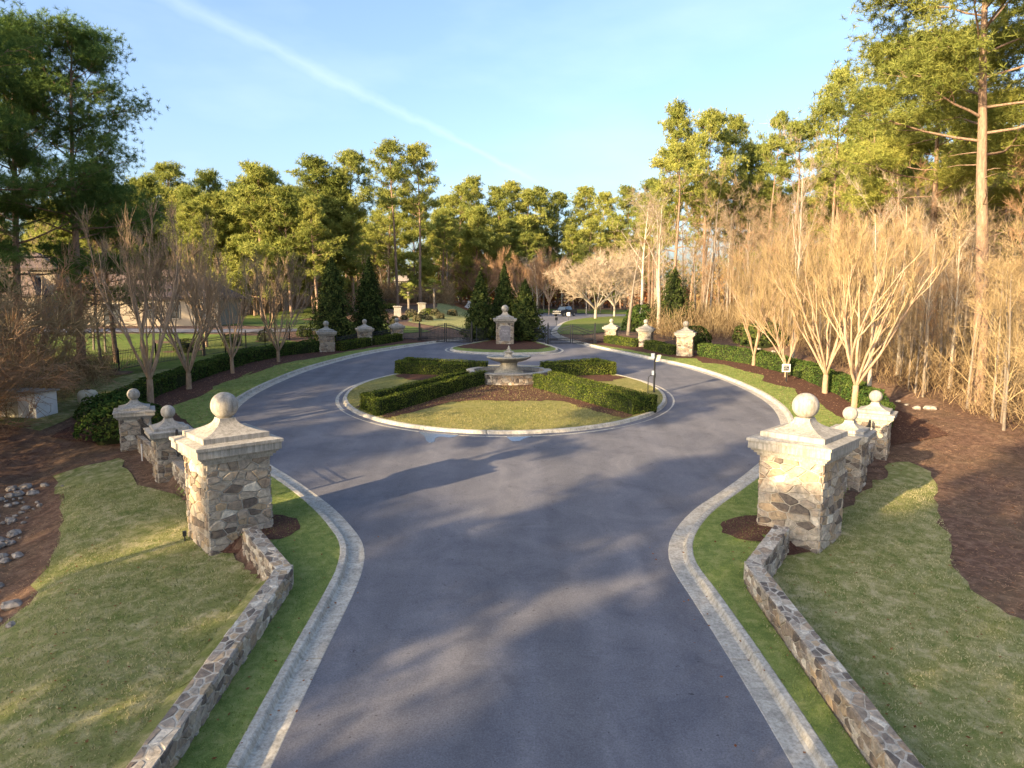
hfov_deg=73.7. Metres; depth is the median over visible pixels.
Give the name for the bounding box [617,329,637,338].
iron fence
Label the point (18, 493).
rock
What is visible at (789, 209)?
tall bare tree
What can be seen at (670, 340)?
iron fence
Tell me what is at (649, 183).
pine tree
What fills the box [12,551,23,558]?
rock
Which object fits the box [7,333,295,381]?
lawn
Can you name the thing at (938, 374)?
underbrush
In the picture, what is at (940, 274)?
tall bare tree
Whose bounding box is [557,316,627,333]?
lawn
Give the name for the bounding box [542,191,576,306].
pine tree
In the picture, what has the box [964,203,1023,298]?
pine tree
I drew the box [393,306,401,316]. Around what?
stone column
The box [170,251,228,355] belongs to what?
crepe myrtle
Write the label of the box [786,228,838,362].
slender sapling
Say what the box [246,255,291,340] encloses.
crepe myrtle
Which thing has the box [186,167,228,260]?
pine tree
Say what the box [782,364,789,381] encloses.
private sign
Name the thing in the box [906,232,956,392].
tall bare tree
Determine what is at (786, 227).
tall bare tree
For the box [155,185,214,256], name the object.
pine tree
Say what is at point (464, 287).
pine tree
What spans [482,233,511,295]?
pine tree
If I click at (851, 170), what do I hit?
pine tree
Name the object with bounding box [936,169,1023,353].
tall bare tree
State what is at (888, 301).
slender sapling
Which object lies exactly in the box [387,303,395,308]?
boxwood mound
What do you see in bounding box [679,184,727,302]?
pine tree
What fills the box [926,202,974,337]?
tall bare tree
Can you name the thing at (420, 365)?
hedge
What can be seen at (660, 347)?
hedge
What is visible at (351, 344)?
hedge
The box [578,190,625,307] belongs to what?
pine tree
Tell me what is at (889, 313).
tall bare tree
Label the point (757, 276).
slender sapling
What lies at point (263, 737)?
kerb
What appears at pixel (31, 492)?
rock
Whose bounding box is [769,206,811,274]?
tall bare tree
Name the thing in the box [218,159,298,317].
pine tree
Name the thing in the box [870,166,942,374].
tall bare tree
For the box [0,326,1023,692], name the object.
ground
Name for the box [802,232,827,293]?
tall bare tree
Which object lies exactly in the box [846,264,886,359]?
slender sapling
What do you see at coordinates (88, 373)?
underbrush
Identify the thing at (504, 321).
stone pillar
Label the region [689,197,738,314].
tall bare tree
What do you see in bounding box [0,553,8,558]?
rock
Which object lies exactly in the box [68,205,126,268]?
pine tree
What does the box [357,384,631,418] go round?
mulch bed
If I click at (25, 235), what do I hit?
pine tree
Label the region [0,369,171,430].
lawn
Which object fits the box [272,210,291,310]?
pine tree
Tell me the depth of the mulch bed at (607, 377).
43.35 m
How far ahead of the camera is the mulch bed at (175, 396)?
41.59 m
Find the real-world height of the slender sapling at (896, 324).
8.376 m
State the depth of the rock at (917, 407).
35.14 m
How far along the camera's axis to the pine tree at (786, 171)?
76.08 m
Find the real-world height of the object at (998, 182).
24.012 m
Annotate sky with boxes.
[0,0,1023,300]
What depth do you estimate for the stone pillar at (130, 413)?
28.29 m
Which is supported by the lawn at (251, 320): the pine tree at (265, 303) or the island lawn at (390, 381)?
the pine tree at (265, 303)
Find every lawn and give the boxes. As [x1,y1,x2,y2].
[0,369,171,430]
[0,458,265,767]
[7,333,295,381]
[228,306,427,332]
[347,365,662,429]
[408,303,534,329]
[453,340,555,352]
[535,309,644,313]
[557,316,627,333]
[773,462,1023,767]
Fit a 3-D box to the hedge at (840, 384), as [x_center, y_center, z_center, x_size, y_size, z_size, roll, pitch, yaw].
[16.898,-0.310,41.020,5.442,2.888,24.596,0,7,0]
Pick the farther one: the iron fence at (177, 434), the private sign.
the private sign
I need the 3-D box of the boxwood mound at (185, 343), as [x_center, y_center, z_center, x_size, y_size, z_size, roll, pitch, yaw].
[-25.802,-2.614,53.885,1.728,2.034,1.724,0,7,0]
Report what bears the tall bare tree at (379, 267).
on the pine straw at (457, 304)
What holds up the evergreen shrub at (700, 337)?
on the ground at (926, 454)
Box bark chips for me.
[73,340,949,433]
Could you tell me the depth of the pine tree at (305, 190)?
121.74 m
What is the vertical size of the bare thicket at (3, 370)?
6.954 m
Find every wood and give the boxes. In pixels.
[297,279,824,307]
[341,249,964,303]
[661,255,1023,320]
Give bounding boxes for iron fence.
[35,322,313,375]
[140,417,150,441]
[175,429,182,456]
[336,332,356,340]
[372,328,390,335]
[384,297,428,305]
[406,327,418,338]
[476,326,495,341]
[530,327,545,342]
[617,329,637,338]
[653,331,675,344]
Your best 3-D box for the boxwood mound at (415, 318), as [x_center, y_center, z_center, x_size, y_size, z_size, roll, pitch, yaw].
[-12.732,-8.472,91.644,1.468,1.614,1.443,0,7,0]
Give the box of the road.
[234,313,792,767]
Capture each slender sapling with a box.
[688,273,700,315]
[691,257,713,306]
[705,275,724,310]
[743,250,761,309]
[770,246,810,344]
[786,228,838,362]
[798,273,825,346]
[803,227,855,356]
[817,266,862,349]
[824,276,865,338]
[832,241,887,344]
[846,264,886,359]
[855,292,889,354]
[870,254,918,366]
[876,247,899,338]
[884,302,920,367]
[892,277,936,376]
[893,286,936,388]
[909,247,972,373]
[917,213,1018,408]
[930,290,964,372]
[943,255,974,329]
[945,285,999,356]
[954,218,1023,418]
[959,244,1023,407]
[960,248,1018,361]
[960,267,975,355]
[967,216,1023,422]
[968,211,1023,430]
[979,274,1023,414]
[986,261,1023,390]
[989,244,1023,394]
[990,252,1023,342]
[992,286,1023,394]
[995,256,1023,344]
[1001,305,1023,391]
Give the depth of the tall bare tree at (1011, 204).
37.74 m
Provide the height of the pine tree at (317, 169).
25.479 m
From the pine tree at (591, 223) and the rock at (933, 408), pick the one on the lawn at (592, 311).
the pine tree at (591, 223)
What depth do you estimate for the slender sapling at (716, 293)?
76.66 m
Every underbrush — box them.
[0,338,124,421]
[259,275,456,312]
[643,294,822,340]
[732,303,1023,434]
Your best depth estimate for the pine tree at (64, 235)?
106.34 m
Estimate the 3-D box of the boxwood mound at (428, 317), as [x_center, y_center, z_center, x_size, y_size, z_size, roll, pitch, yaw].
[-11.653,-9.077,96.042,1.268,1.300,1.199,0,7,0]
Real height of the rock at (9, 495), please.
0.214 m
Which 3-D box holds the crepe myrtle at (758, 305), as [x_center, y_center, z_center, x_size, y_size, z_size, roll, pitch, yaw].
[17.741,-5.646,48.728,6.077,8.860,7.097,5,8,32]
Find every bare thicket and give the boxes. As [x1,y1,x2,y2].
[0,229,179,387]
[0,259,150,415]
[0,290,113,431]
[0,293,51,382]
[0,332,90,439]
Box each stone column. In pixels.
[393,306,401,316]
[417,302,426,313]
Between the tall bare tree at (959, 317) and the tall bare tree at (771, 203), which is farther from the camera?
the tall bare tree at (771, 203)
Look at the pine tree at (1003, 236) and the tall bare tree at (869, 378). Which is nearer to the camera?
the tall bare tree at (869, 378)
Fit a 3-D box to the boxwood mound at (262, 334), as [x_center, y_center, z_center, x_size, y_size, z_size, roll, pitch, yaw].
[-21.882,-3.950,60.755,1.690,1.940,1.647,0,7,0]
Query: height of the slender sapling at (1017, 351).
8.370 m
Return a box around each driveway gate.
[417,321,472,342]
[546,323,596,343]
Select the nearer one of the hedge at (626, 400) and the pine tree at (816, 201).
the hedge at (626, 400)
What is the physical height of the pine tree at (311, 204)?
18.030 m
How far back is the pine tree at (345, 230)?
117.74 m
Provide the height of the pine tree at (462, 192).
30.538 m
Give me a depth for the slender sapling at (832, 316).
54.27 m
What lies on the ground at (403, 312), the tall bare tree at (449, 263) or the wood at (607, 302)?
the wood at (607, 302)
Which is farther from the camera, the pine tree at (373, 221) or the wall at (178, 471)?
the pine tree at (373, 221)
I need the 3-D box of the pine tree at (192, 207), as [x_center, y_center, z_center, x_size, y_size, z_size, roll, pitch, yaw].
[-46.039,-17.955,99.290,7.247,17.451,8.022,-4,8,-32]
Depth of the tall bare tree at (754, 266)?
81.48 m
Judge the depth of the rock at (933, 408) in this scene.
34.96 m
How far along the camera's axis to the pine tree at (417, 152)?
127.67 m
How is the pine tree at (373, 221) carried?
on the ground at (403, 312)
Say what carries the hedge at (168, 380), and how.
on the mulch bed at (175, 396)
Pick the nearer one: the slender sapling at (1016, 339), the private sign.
the slender sapling at (1016, 339)
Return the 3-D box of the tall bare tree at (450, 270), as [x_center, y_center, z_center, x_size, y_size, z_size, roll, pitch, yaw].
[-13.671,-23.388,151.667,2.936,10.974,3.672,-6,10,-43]
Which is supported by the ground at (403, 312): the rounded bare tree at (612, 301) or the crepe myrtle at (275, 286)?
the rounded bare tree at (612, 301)
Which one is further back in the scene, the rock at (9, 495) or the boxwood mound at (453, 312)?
the boxwood mound at (453, 312)
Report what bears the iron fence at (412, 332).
on the ground at (926, 454)
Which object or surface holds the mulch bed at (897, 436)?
on the ground at (926, 454)
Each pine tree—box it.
[0,0,92,201]
[0,0,185,374]
[0,4,124,359]
[0,179,39,299]
[0,221,11,242]
[19,205,56,253]
[19,219,39,253]
[25,199,71,254]
[39,156,173,362]
[41,221,71,257]
[67,201,166,269]
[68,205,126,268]
[123,171,180,268]
[142,160,197,200]
[144,183,211,269]
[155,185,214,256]
[170,199,223,269]
[184,188,253,301]
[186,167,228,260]
[212,198,231,271]
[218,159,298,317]
[223,186,284,315]
[223,228,270,315]
[225,181,244,313]
[226,186,269,314]
[243,168,294,313]
[254,184,316,317]
[255,227,292,309]
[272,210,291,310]
[278,184,303,307]
[278,194,347,306]
[279,152,370,299]
[281,193,353,304]
[291,219,331,313]
[298,174,373,293]
[300,186,332,241]
[315,147,385,309]
[316,188,363,245]
[343,223,384,281]
[354,215,378,277]
[355,204,368,232]
[357,136,414,305]
[358,223,390,276]
[359,187,409,301]
[360,209,399,278]
[374,214,401,286]
[381,235,394,285]
[383,196,440,291]
[392,140,445,301]
[417,219,456,280]
[418,256,436,289]
[422,243,445,279]
[425,208,464,278]
[430,194,459,278]
[430,206,465,289]
[432,214,461,302]
[433,183,477,302]
[433,226,457,281]
[439,260,458,290]
[444,204,504,297]
[451,251,472,302]
[453,174,502,255]
[456,217,497,276]
[480,185,519,301]
[482,222,516,265]
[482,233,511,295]
[487,179,536,302]
[497,218,525,280]
[509,214,539,296]
[511,188,555,273]
[513,231,543,273]
[523,233,557,308]
[526,184,564,307]
[531,233,563,306]
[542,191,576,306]
[553,185,605,307]
[553,223,590,308]
[563,235,594,295]
[570,218,612,310]
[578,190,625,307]
[587,219,631,310]
[606,183,652,309]
[620,177,666,302]
[630,232,655,302]
[631,206,673,304]
[631,231,667,293]
[634,184,681,304]
[640,96,709,263]
[648,139,715,269]
[672,106,749,308]
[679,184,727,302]
[700,188,731,307]
[701,205,731,300]
[707,142,793,299]
[710,112,769,294]
[710,181,757,304]
[718,199,760,305]
[732,171,781,302]
[755,109,796,253]
[757,192,808,292]
[762,116,838,309]
[783,181,820,257]
[791,177,829,302]
[795,0,1023,405]
[797,61,878,317]
[802,163,877,298]
[805,139,867,264]
[806,185,844,278]
[809,16,1023,369]
[814,120,941,319]
[830,85,906,324]
[832,134,930,301]
[844,120,932,320]
[856,134,905,294]
[871,157,966,344]
[878,127,962,237]
[880,167,944,242]
[928,0,1023,175]
[934,93,1023,326]
[936,194,970,293]
[944,122,1023,324]
[945,170,1011,322]
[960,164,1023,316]
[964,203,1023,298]
[975,169,1023,285]
[988,207,1023,298]
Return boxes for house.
[0,252,244,326]
[394,275,408,282]
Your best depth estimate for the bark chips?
38.87 m
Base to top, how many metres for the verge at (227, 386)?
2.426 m
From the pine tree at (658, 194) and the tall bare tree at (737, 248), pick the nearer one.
the tall bare tree at (737, 248)
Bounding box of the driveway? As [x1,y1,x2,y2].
[32,328,352,331]
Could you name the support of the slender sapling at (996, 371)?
on the ground at (926, 454)
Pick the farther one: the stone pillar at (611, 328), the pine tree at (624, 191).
the pine tree at (624, 191)
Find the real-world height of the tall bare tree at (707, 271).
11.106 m
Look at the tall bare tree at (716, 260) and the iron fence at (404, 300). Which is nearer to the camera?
the tall bare tree at (716, 260)
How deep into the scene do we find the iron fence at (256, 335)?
52.60 m
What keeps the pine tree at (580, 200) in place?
on the ground at (403, 312)
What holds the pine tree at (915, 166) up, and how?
on the ground at (403, 312)
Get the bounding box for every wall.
[126,526,293,767]
[137,435,151,463]
[172,460,185,493]
[743,525,923,767]
[843,470,847,492]
[867,443,874,464]
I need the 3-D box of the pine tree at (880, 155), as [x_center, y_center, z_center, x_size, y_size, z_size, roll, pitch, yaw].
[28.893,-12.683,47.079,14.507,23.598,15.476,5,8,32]
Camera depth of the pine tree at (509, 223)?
172.03 m
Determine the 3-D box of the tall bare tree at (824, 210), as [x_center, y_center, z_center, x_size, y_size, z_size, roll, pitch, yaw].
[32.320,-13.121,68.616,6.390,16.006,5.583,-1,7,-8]
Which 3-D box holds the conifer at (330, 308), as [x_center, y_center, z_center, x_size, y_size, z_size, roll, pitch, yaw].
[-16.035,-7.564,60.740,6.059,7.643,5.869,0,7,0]
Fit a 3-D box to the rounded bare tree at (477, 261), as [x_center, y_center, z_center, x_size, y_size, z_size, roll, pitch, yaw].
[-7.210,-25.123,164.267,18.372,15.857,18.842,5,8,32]
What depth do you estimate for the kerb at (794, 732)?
14.58 m
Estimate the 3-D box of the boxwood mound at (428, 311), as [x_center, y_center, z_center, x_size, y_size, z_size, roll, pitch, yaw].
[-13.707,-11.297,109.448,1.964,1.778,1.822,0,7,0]
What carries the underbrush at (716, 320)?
on the ground at (403, 312)
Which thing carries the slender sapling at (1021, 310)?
on the ground at (403, 312)
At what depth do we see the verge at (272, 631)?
14.24 m
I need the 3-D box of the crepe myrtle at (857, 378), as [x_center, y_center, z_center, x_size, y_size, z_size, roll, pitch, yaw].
[18.395,-3.884,33.873,7.416,10.917,8.516,2,7,12]
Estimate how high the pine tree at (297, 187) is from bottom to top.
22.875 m
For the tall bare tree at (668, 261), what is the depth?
110.12 m
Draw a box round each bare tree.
[10,220,72,349]
[62,213,115,366]
[82,213,120,349]
[85,214,117,351]
[372,244,386,283]
[376,229,392,275]
[438,247,517,296]
[441,251,457,282]
[444,255,453,289]
[480,247,549,296]
[522,251,554,309]
[527,247,566,314]
[543,247,647,317]
[561,260,574,305]
[574,256,588,313]
[582,246,646,315]
[594,220,683,334]
[612,174,673,313]
[625,171,710,332]
[635,185,675,310]
[636,201,674,306]
[645,248,681,298]
[654,247,674,290]
[658,191,703,287]
[670,213,708,312]
[671,221,714,321]
[680,247,689,288]
[684,201,732,283]
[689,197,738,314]
[690,219,724,295]
[693,236,719,310]
[694,216,723,319]
[695,158,744,318]
[701,240,726,314]
[708,216,739,303]
[709,186,762,307]
[713,262,731,324]
[717,216,751,305]
[718,180,771,307]
[723,215,757,310]
[728,198,771,281]
[728,221,767,309]
[733,199,783,299]
[736,197,785,294]
[743,199,797,318]
[744,219,776,298]
[746,216,783,297]
[747,191,804,335]
[749,195,810,298]
[753,208,795,283]
[754,205,788,277]
[759,192,805,328]
[760,117,835,357]
[760,200,804,334]
[763,162,812,270]
[767,198,799,252]
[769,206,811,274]
[777,228,807,316]
[778,200,829,338]
[780,201,824,322]
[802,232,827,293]
[804,224,829,310]
[809,181,860,347]
[813,209,851,276]
[814,174,857,330]
[816,190,871,326]
[817,210,866,315]
[819,246,841,329]
[825,163,925,385]
[826,204,857,266]
[826,243,863,358]
[833,174,886,312]
[836,201,861,331]
[842,249,894,366]
[850,199,916,330]
[853,243,872,348]
[854,166,911,310]
[860,247,908,372]
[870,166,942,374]
[870,188,924,320]
[870,256,897,365]
[871,180,921,335]
[872,202,914,350]
[880,178,929,325]
[881,250,924,376]
[883,270,919,357]
[884,183,956,300]
[888,157,951,365]
[888,237,959,380]
[889,297,921,381]
[892,176,952,337]
[896,215,946,351]
[896,217,946,348]
[897,252,953,396]
[898,184,991,391]
[900,198,975,381]
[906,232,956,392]
[908,202,951,335]
[909,205,974,343]
[911,254,972,388]
[915,194,997,387]
[917,188,988,369]
[917,200,947,331]
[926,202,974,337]
[926,229,964,306]
[928,189,975,366]
[934,271,989,391]
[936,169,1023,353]
[936,217,990,347]
[937,177,1023,366]
[937,183,1011,294]
[938,266,962,359]
[943,249,998,309]
[952,219,1010,293]
[953,223,999,331]
[954,257,997,344]
[960,194,998,270]
[961,208,1015,365]
[972,210,1023,344]
[988,267,1013,336]
[989,162,1023,309]
[990,228,1023,373]
[991,214,1018,331]
[991,217,1023,345]
[992,147,1023,398]
[994,249,1023,326]
[1009,257,1023,387]
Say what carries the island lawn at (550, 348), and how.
on the ground at (926, 454)
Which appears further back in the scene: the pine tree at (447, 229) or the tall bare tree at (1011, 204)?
the pine tree at (447, 229)
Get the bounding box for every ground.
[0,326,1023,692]
[11,300,1017,375]
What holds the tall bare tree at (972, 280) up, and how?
on the ground at (403, 312)
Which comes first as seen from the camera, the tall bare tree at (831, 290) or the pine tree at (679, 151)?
the tall bare tree at (831, 290)
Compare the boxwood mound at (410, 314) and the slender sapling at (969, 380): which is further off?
the boxwood mound at (410, 314)
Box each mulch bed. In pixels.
[51,338,426,445]
[221,514,299,552]
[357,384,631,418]
[395,374,442,379]
[458,338,549,349]
[576,374,625,380]
[581,339,949,444]
[720,515,811,554]
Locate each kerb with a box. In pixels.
[226,321,535,767]
[335,365,674,436]
[445,339,563,354]
[551,316,837,767]
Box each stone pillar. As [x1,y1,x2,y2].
[112,388,154,451]
[143,405,193,482]
[169,392,283,555]
[315,321,336,351]
[355,319,373,340]
[388,318,405,338]
[493,305,516,343]
[602,319,619,335]
[636,319,655,346]
[674,321,696,356]
[746,393,860,553]
[831,407,876,491]
[855,390,897,460]
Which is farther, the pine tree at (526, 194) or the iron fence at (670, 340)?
the pine tree at (526, 194)
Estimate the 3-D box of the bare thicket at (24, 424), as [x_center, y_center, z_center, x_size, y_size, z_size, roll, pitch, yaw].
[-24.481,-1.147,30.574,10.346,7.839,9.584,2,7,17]
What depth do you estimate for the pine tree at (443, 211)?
158.55 m
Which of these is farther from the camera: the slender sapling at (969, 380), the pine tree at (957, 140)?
the pine tree at (957, 140)
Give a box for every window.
[104,303,119,324]
[168,302,179,318]
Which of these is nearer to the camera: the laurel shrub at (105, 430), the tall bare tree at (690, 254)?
the laurel shrub at (105, 430)
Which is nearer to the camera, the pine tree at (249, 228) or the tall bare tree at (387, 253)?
the pine tree at (249, 228)
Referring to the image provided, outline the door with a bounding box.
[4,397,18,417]
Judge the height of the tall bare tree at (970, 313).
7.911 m
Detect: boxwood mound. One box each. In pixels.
[172,338,194,352]
[221,333,241,346]
[258,329,273,341]
[298,326,312,336]
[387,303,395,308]
[400,315,407,319]
[405,309,417,317]
[412,315,421,321]
[417,312,427,318]
[420,308,430,314]
[425,315,433,319]
[430,308,439,315]
[435,312,444,318]
[446,309,457,315]
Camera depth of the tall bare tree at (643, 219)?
85.08 m
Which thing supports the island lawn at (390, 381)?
on the ground at (926, 454)
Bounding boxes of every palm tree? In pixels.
[399,282,417,313]
[424,278,443,307]
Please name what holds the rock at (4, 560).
on the ground at (926, 454)
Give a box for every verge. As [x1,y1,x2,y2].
[173,342,420,427]
[174,476,339,767]
[595,344,844,426]
[693,478,869,767]
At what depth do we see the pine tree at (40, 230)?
108.14 m
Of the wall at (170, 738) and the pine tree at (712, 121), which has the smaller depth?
the wall at (170, 738)
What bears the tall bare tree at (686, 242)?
on the ground at (403, 312)
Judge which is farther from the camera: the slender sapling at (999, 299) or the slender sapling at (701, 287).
the slender sapling at (701, 287)
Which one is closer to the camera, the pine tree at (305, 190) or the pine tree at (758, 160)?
the pine tree at (758, 160)
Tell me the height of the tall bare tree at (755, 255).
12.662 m
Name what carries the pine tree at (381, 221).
on the pine straw at (457, 304)
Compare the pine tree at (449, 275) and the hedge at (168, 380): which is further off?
the pine tree at (449, 275)
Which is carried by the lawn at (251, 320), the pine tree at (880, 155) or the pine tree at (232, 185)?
the pine tree at (232, 185)
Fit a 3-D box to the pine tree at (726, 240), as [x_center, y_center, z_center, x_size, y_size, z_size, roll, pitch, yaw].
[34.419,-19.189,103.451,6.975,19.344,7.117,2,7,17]
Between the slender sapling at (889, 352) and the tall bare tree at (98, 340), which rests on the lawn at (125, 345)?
the tall bare tree at (98, 340)
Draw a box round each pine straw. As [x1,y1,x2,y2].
[309,302,468,309]
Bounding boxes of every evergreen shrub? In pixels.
[621,303,656,331]
[688,325,712,350]
[732,321,789,348]
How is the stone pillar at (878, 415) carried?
on the ground at (926, 454)
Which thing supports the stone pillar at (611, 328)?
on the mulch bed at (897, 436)
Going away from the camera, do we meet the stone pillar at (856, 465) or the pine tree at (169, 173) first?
the stone pillar at (856, 465)
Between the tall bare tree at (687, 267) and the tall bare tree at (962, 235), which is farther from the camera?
the tall bare tree at (687, 267)
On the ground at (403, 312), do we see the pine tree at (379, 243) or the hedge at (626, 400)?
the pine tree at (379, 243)
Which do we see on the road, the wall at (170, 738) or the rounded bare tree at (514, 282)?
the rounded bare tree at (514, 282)
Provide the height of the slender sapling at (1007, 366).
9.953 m
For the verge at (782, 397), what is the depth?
41.35 m
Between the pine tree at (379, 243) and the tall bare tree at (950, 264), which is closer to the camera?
the tall bare tree at (950, 264)
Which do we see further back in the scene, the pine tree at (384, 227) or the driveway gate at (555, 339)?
the pine tree at (384, 227)
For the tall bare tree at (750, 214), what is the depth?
73.66 m
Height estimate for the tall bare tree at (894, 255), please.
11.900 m
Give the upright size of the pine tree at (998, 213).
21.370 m
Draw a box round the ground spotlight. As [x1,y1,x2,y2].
[182,531,186,540]
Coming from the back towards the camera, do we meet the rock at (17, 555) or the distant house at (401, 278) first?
the distant house at (401, 278)
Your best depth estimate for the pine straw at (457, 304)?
139.03 m
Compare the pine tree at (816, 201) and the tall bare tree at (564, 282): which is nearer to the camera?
the pine tree at (816, 201)
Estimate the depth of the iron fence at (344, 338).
56.54 m
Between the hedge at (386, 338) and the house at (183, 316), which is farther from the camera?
the house at (183, 316)
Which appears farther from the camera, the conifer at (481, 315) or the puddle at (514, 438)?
the conifer at (481, 315)
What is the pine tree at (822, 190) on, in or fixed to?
on the ground at (403, 312)
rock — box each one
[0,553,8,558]
[0,557,10,563]
[0,599,22,610]
[4,493,14,497]
[5,540,15,545]
[5,621,15,627]
[6,517,16,522]
[6,532,18,537]
[7,529,21,533]
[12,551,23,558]
[13,490,24,496]
[17,483,31,489]
[26,490,39,495]
[912,406,920,409]
[923,405,936,410]
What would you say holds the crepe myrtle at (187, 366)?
on the mulch bed at (175, 396)
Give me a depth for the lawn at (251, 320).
93.64 m
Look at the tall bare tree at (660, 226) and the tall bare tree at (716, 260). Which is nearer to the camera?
the tall bare tree at (660, 226)
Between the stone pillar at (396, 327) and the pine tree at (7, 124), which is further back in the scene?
the stone pillar at (396, 327)
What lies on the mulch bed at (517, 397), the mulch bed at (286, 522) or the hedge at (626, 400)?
the hedge at (626, 400)
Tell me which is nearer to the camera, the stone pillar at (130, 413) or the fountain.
the stone pillar at (130, 413)
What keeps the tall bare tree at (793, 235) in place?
on the ground at (926, 454)
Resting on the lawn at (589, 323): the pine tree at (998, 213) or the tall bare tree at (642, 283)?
the tall bare tree at (642, 283)
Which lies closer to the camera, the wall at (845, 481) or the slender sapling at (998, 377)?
the wall at (845, 481)
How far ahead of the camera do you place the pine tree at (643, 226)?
100.22 m
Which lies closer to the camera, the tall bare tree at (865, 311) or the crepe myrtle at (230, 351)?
the crepe myrtle at (230, 351)
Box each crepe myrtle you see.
[74,192,207,402]
[99,212,238,388]
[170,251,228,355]
[172,241,227,346]
[182,245,258,373]
[245,246,321,361]
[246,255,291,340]
[714,246,799,365]
[731,262,828,376]
[755,209,894,393]
[802,190,992,407]
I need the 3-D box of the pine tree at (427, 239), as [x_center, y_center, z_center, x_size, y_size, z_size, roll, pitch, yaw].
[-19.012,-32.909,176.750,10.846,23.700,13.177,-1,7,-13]
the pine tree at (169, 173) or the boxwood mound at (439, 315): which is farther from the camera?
the pine tree at (169, 173)
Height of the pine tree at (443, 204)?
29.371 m
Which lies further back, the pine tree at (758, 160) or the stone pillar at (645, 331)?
the pine tree at (758, 160)
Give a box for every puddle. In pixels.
[419,431,457,442]
[507,435,532,440]
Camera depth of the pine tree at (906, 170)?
58.37 m
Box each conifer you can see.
[296,256,361,341]
[348,257,391,336]
[454,271,495,340]
[491,263,516,332]
[508,279,551,340]
[651,266,710,330]
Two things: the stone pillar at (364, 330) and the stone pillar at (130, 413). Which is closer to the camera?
the stone pillar at (130, 413)
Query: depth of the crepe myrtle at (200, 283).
56.10 m
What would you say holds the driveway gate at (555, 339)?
on the road
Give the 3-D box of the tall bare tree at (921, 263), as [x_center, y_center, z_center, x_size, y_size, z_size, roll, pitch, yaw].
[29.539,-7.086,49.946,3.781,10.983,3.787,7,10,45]
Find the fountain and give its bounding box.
[466,346,551,384]
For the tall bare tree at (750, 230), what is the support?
on the ground at (403, 312)
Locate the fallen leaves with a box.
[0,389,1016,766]
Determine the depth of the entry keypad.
38.73 m
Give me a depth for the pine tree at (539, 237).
173.82 m
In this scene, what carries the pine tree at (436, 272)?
on the ground at (403, 312)
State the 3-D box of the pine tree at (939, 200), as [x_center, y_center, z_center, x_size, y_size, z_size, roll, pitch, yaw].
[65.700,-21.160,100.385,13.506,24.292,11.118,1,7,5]
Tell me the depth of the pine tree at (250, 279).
114.71 m
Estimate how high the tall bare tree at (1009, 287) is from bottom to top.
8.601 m
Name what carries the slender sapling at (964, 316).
on the ground at (403, 312)
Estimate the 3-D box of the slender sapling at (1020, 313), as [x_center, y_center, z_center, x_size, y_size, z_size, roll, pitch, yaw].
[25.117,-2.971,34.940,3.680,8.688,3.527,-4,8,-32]
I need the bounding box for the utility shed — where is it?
[0,387,59,418]
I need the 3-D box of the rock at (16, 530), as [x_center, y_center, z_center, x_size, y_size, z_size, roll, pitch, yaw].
[-15.563,4.658,21.352,0.315,0.254,0.388,6,9,40]
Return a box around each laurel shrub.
[72,390,128,420]
[72,399,163,445]
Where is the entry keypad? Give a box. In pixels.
[647,353,660,392]
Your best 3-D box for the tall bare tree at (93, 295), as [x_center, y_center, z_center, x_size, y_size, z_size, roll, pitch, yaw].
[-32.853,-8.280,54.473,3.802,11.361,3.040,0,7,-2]
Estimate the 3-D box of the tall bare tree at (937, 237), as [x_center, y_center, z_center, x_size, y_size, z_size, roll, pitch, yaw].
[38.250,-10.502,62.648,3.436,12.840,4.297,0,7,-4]
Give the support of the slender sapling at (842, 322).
on the ground at (926, 454)
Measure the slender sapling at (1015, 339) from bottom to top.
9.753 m
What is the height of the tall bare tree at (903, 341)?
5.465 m
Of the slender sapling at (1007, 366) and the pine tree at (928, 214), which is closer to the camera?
the slender sapling at (1007, 366)
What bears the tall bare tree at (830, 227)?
on the ground at (403, 312)
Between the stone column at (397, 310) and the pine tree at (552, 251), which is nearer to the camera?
the stone column at (397, 310)
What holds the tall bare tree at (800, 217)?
on the ground at (926, 454)
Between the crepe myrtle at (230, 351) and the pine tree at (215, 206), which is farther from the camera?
the pine tree at (215, 206)
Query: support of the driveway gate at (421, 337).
on the road
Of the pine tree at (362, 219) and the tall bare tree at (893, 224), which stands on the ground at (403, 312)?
the tall bare tree at (893, 224)
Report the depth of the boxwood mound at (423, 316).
98.51 m
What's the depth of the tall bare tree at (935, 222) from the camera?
45.79 m
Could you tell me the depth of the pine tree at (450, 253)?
162.52 m
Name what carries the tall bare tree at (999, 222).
on the ground at (403, 312)
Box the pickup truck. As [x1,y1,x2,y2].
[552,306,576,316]
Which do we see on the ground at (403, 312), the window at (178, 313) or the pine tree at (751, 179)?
the pine tree at (751, 179)
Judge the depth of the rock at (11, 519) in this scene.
22.27 m
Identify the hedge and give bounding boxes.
[90,339,319,407]
[335,337,371,350]
[359,370,486,415]
[372,333,402,344]
[394,357,487,374]
[532,370,657,414]
[539,357,616,375]
[603,335,638,346]
[643,339,676,354]
[697,343,895,427]
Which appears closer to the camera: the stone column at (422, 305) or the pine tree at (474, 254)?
the stone column at (422, 305)

